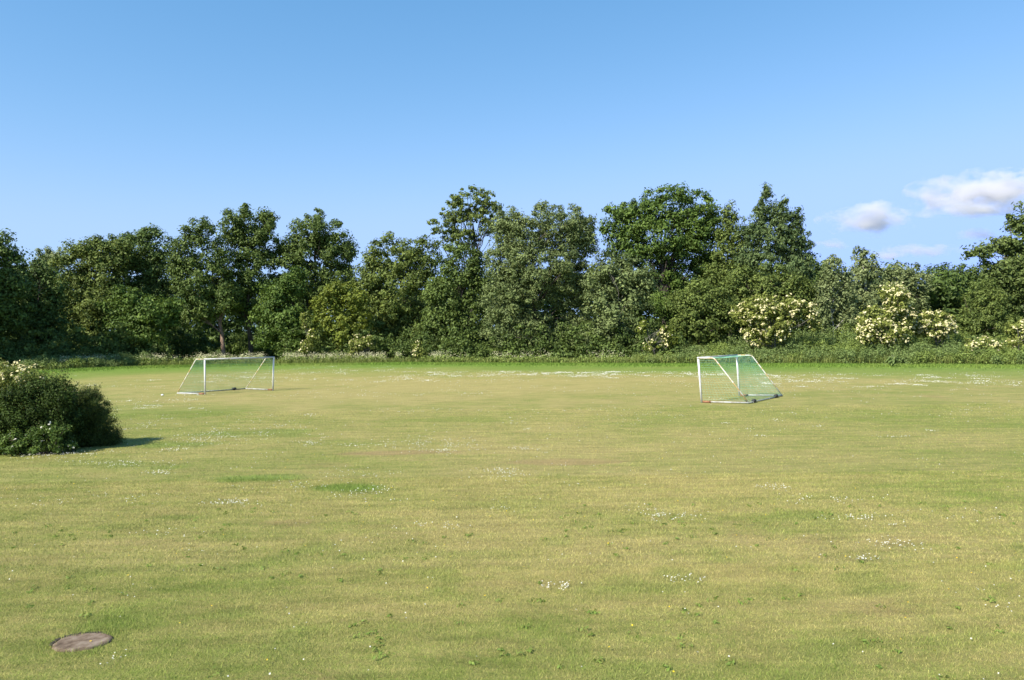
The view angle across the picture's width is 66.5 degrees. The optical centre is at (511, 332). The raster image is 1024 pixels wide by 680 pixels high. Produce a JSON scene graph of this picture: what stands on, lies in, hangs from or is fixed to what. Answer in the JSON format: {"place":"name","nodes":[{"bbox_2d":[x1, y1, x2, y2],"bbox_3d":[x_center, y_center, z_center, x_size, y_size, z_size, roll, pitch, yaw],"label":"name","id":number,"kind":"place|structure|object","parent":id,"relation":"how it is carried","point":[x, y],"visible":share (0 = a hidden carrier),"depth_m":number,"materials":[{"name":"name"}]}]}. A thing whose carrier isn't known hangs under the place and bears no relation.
{"place":"outdoors","nodes":[
{"label":"outdoors","id":0,"kind":"place"},
{"bbox_2d":[0,334,1023,679],"bbox_3d":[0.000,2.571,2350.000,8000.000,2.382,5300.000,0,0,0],"label":"ground","id":1,"kind":"structure","parent":0,"point":[320,392],"depth_m":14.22,"materials":[{"name":"green plant"}]},
{"bbox_2d":[0,228,40,334],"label":"oak tree","id":2,"kind":"object","parent":1,"relation":"on","point":[13,286],"visible":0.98,"depth_m":81.89,"materials":[{"name":"green plant"}]},
{"bbox_2d":[0,359,68,432],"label":"flowering shrub","id":3,"kind":"object","parent":1,"relation":"on","point":[8,372],"visible":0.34,"depth_m":23.32,"materials":[{"name":"green plant"}]},
{"bbox_2d":[0,255,76,347],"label":"broadleaf tree","id":4,"kind":"object","parent":1,"relation":"on","point":[43,316],"visible":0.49,"depth_m":88.94,"materials":[{"name":"green plant"}]},
{"bbox_2d":[0,421,79,455],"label":"rose bush","id":5,"kind":"object","parent":1,"relation":"on","point":[16,442],"visible":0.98,"depth_m":22.24,"materials":[{"name":"green plant"}]},
{"bbox_2d":[28,245,68,277],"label":"poplar tree","id":6,"kind":"object","parent":1,"relation":"on","point":[49,253],"visible":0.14,"depth_m":121.56,"materials":[{"name":"green plant"}]},
{"bbox_2d":[0,367,99,456],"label":"dark shrub","id":7,"kind":"object","parent":1,"relation":"on","point":[49,403],"visible":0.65,"depth_m":22.65,"materials":[{"name":"green plant"}]},
{"bbox_2d":[49,631,104,645],"bbox_3d":[-4.800,3.364,8.644,0.592,0.002,0.246,0,0,-36],"label":"soil rim","id":8,"kind":"object","parent":1,"relation":"on","point":[74,634],"visible":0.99,"depth_m":8.70,"materials":[{"name":"soil"}]},
{"bbox_2d":[52,633,112,651],"bbox_3d":[-4.661,3.391,8.490,0.615,0.102,0.524,0,0,0],"label":"well cover","id":9,"kind":"object","parent":1,"relation":"on","point":[80,641],"visible":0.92,"depth_m":8.45,"materials":[{"name":"concrete"}]},
{"bbox_2d":[44,234,136,347],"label":"ash tree","id":10,"kind":"object","parent":1,"relation":"on","point":[96,267],"visible":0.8,"depth_m":97.37,"materials":[{"name":"green plant"}]},
{"bbox_2d":[61,382,128,446],"bbox_3d":[-13.086,2.549,24.151,2.421,2.022,1.710,0,0,0],"label":"twiggy shrub","id":11,"kind":"object","parent":1,"relation":"on","point":[95,412],"visible":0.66,"depth_m":23.91,"materials":[{"name":"green plant"}]},
{"bbox_2d":[90,285,186,354],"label":"maple tree","id":12,"kind":"object","parent":1,"relation":"on","point":[159,311],"visible":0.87,"depth_m":91.93,"materials":[{"name":"green plant"}]},
{"bbox_2d":[108,223,182,343],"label":"broadleaf tree","id":13,"kind":"object","parent":1,"relation":"on","point":[147,254],"visible":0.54,"depth_m":101.00,"materials":[{"name":"green plant"}]},
{"bbox_2d":[160,215,246,356],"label":"oak tree","id":14,"kind":"object","parent":1,"relation":"on","point":[205,288],"visible":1,"depth_m":97.33,"materials":[{"name":"green plant"}]},
{"bbox_2d":[177,357,274,394],"bbox_3d":[-16.952,2.486,46.196,5.042,2.086,2.417,0,0,-44],"label":"football goal","id":15,"kind":"object","parent":1,"relation":"on","point":[205,376],"visible":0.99,"depth_m":46.06,"materials":[{"name":"white paint"}]},
{"bbox_2d":[208,203,280,356],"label":"oak tree","id":16,"kind":"object","parent":1,"relation":"on","point":[256,252],"visible":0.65,"depth_m":100.62,"materials":[{"name":"green plant"}]},
{"bbox_2d":[246,265,319,354],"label":"broadleaf tree","id":17,"kind":"object","parent":1,"relation":"on","point":[281,324],"visible":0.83,"depth_m":95.68,"materials":[{"name":"green plant"}]},
{"bbox_2d":[299,312,318,355],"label":"elder bush","id":18,"kind":"object","parent":1,"relation":"on","point":[305,317],"visible":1,"depth_m":92.06,"materials":[{"name":"green plant"}]},
{"bbox_2d":[264,207,359,314],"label":"oak tree","id":19,"kind":"object","parent":1,"relation":"on","point":[294,249],"visible":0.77,"depth_m":102.04,"materials":[{"name":"green plant"}]},
{"bbox_2d":[307,278,375,351],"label":"hawthorn tree","id":20,"kind":"object","parent":1,"relation":"on","point":[342,324],"visible":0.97,"depth_m":93.98,"materials":[{"name":"green plant"}]},
{"bbox_2d":[0,317,687,366],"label":"undergrowth","id":21,"kind":"object","parent":1,"relation":"on","point":[11,352],"visible":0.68,"depth_m":89.74,"materials":[{"name":"green plant"}]},
{"bbox_2d":[346,333,375,362],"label":"elder bush","id":22,"kind":"object","parent":1,"relation":"on","point":[359,343],"visible":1,"depth_m":91.36,"materials":[{"name":"green plant"}]},
{"bbox_2d":[349,231,442,347],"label":"ash tree","id":23,"kind":"object","parent":1,"relation":"on","point":[385,303],"visible":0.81,"depth_m":98.72,"materials":[{"name":"green plant"}]},
{"bbox_2d":[59,349,747,365],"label":"cow parsley","id":24,"kind":"object","parent":1,"relation":"on","point":[314,356],"visible":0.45,"depth_m":90.64,"materials":[{"name":"white plant"}]},
{"bbox_2d":[411,340,427,359],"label":"elder bush","id":25,"kind":"object","parent":1,"relation":"on","point":[419,349],"visible":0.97,"depth_m":89.90,"materials":[{"name":"green plant"}]},
{"bbox_2d":[413,237,494,352],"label":"broadleaf tree","id":26,"kind":"object","parent":1,"relation":"on","point":[451,311],"visible":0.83,"depth_m":94.69,"materials":[{"name":"green plant"}]},
{"bbox_2d":[426,184,505,324],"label":"locust tree","id":27,"kind":"object","parent":1,"relation":"on","point":[454,217],"visible":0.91,"depth_m":100.67,"materials":[{"name":"green plant"}]},
{"bbox_2d":[6,453,971,671],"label":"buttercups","id":28,"kind":"object","parent":1,"relation":"on","point":[444,544],"visible":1,"depth_m":13.79,"materials":[{"name":"yellow plant"}]},
{"bbox_2d":[1,258,1017,353],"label":"wood","id":29,"kind":"object","parent":1,"relation":"on","point":[228,325],"visible":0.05,"depth_m":108.89,"materials":[{"name":"green plant"}]},
{"bbox_2d":[1,366,1019,678],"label":"daisies","id":30,"kind":"object","parent":1,"relation":"on","point":[539,448],"visible":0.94,"depth_m":27.55,"materials":[{"name":"white plant"}]},
{"bbox_2d":[10,500,1016,679],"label":"lawn weeds","id":31,"kind":"object","parent":1,"relation":"on","point":[595,612],"visible":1,"depth_m":9.75,"materials":[{"name":"green plant"}]},
{"bbox_2d":[17,324,1023,368],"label":"nettles","id":32,"kind":"object","parent":1,"relation":"on","point":[787,345],"visible":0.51,"depth_m":76.71,"materials":[{"name":"green plant"}]},
{"bbox_2d":[34,322,1023,368],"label":"tall weeds","id":33,"kind":"object","parent":1,"relation":"on","point":[991,353],"visible":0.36,"depth_m":76.90,"materials":[{"name":"green plant"}]},
{"bbox_2d":[476,199,600,357],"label":"willow tree","id":34,"kind":"object","parent":1,"relation":"on","point":[574,236],"visible":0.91,"depth_m":88.91,"materials":[{"name":"green plant"}]},
{"bbox_2d":[419,354,724,363],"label":"leafy fringe","id":35,"kind":"object","parent":1,"relation":"on","point":[512,358],"visible":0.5,"depth_m":82.99,"materials":[{"name":"green plant"}]},
{"bbox_2d":[574,249,662,355],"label":"broadleaf tree","id":36,"kind":"object","parent":1,"relation":"on","point":[609,300],"visible":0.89,"depth_m":85.38,"materials":[{"name":"green plant"}]},
{"bbox_2d":[635,320,678,353],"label":"elder bush","id":37,"kind":"object","parent":1,"relation":"on","point":[667,335],"visible":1,"depth_m":80.50,"materials":[{"name":"green plant"}]},
{"bbox_2d":[599,182,730,331],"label":"maple tree","id":38,"kind":"object","parent":1,"relation":"on","point":[634,229],"visible":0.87,"depth_m":93.31,"materials":[{"name":"green plant"}]},
{"bbox_2d":[662,278,742,351],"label":"sallow bush","id":39,"kind":"object","parent":1,"relation":"on","point":[691,310],"visible":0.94,"depth_m":82.84,"materials":[{"name":"green plant"}]},
{"bbox_2d":[698,199,751,343],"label":"broadleaf tree","id":40,"kind":"object","parent":1,"relation":"on","point":[726,244],"visible":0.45,"depth_m":90.31,"materials":[{"name":"green plant"}]},
{"bbox_2d":[697,354,782,403],"bbox_3d":[11.075,2.160,37.249,2.254,2.139,5.374,0,0,40],"label":"football goal","id":41,"kind":"object","parent":1,"relation":"on","point":[744,394],"visible":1,"depth_m":36.58,"materials":[{"name":"white paint"}]},
{"bbox_2d":[716,262,822,344],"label":"broadleaf tree","id":42,"kind":"object","parent":1,"relation":"on","point":[758,284],"visible":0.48,"depth_m":85.85,"materials":[{"name":"green plant"}]},
{"bbox_2d":[728,182,817,333],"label":"poplar tree","id":43,"kind":"object","parent":1,"relation":"on","point":[790,257],"visible":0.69,"depth_m":89.08,"materials":[{"name":"green plant"}]},
{"bbox_2d":[728,292,823,352],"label":"elder bush","id":44,"kind":"object","parent":1,"relation":"on","point":[772,313],"visible":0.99,"depth_m":77.41,"materials":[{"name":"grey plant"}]},
{"bbox_2d":[807,253,829,308],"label":"broadleaf tree","id":45,"kind":"object","parent":1,"relation":"on","point":[818,266],"visible":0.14,"depth_m":101.63,"materials":[{"name":"green plant"}]},
{"bbox_2d":[809,254,862,344],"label":"birch tree","id":46,"kind":"object","parent":1,"relation":"on","point":[833,303],"visible":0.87,"depth_m":84.62,"materials":[{"name":"green plant"}]},
{"bbox_2d":[839,245,887,334],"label":"birch tree","id":47,"kind":"object","parent":1,"relation":"on","point":[867,287],"visible":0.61,"depth_m":89.49,"materials":[{"name":"green plant"}]},
{"bbox_2d":[852,281,920,354],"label":"elder bush","id":48,"kind":"object","parent":1,"relation":"on","point":[893,308],"visible":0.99,"depth_m":74.06,"materials":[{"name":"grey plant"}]},
{"bbox_2d":[885,355,898,366],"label":"dock plant","id":49,"kind":"object","parent":1,"relation":"on","point":[891,361],"visible":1,"depth_m":66.80,"materials":[{"name":"green plant"}]},
{"bbox_2d":[876,260,940,340],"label":"broadleaf tree","id":50,"kind":"object","parent":1,"relation":"on","point":[909,277],"visible":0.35,"depth_m":94.56,"materials":[{"name":"green plant"}]},
{"bbox_2d":[908,308,960,350],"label":"elder bush","id":51,"kind":"object","parent":1,"relation":"on","point":[942,324],"visible":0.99,"depth_m":75.02,"materials":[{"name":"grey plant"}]},
{"bbox_2d":[917,262,966,314],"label":"alder tree","id":52,"kind":"object","parent":1,"relation":"on","point":[938,270],"visible":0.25,"depth_m":99.07,"materials":[{"name":"green plant"}]},
{"bbox_2d":[948,263,982,330],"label":"alder tree","id":53,"kind":"object","parent":1,"relation":"on","point":[960,268],"visible":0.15,"depth_m":100.21,"materials":[{"name":"green plant"}]},
{"bbox_2d":[961,336,1003,353],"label":"elder bush","id":54,"kind":"object","parent":1,"relation":"on","point":[977,345],"visible":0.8,"depth_m":71.25,"materials":[{"name":"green plant"}]},
{"bbox_2d":[955,277,1021,342],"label":"willow bush","id":55,"kind":"object","parent":1,"relation":"on","point":[979,309],"visible":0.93,"depth_m":78.03,"materials":[{"name":"green plant"}]},
{"bbox_2d":[959,200,1023,321],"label":"broadleaf tree","id":56,"kind":"object","parent":1,"relation":"on","point":[1007,272],"visible":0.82,"depth_m":81.37,"materials":[{"name":"green plant"}]},
{"bbox_2d":[1002,317,1023,350],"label":"elder bush","id":57,"kind":"object","parent":1,"relation":"on","point":[1017,327],"visible":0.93,"depth_m":71.40,"materials":[{"name":"green plant"}]},
{"bbox_2d":[0,0,1023,331],"label":"sky","id":58,"kind":"structure","parent":0,"point":[896,127],"materials":[{"name":"blue"}]},
{"bbox_2d":[6,341,1023,369],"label":"tall grass","id":59,"kind":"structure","parent":0,"point":[638,358],"depth_m":78.62,"materials":[{"name":"green plant"}]}
]}

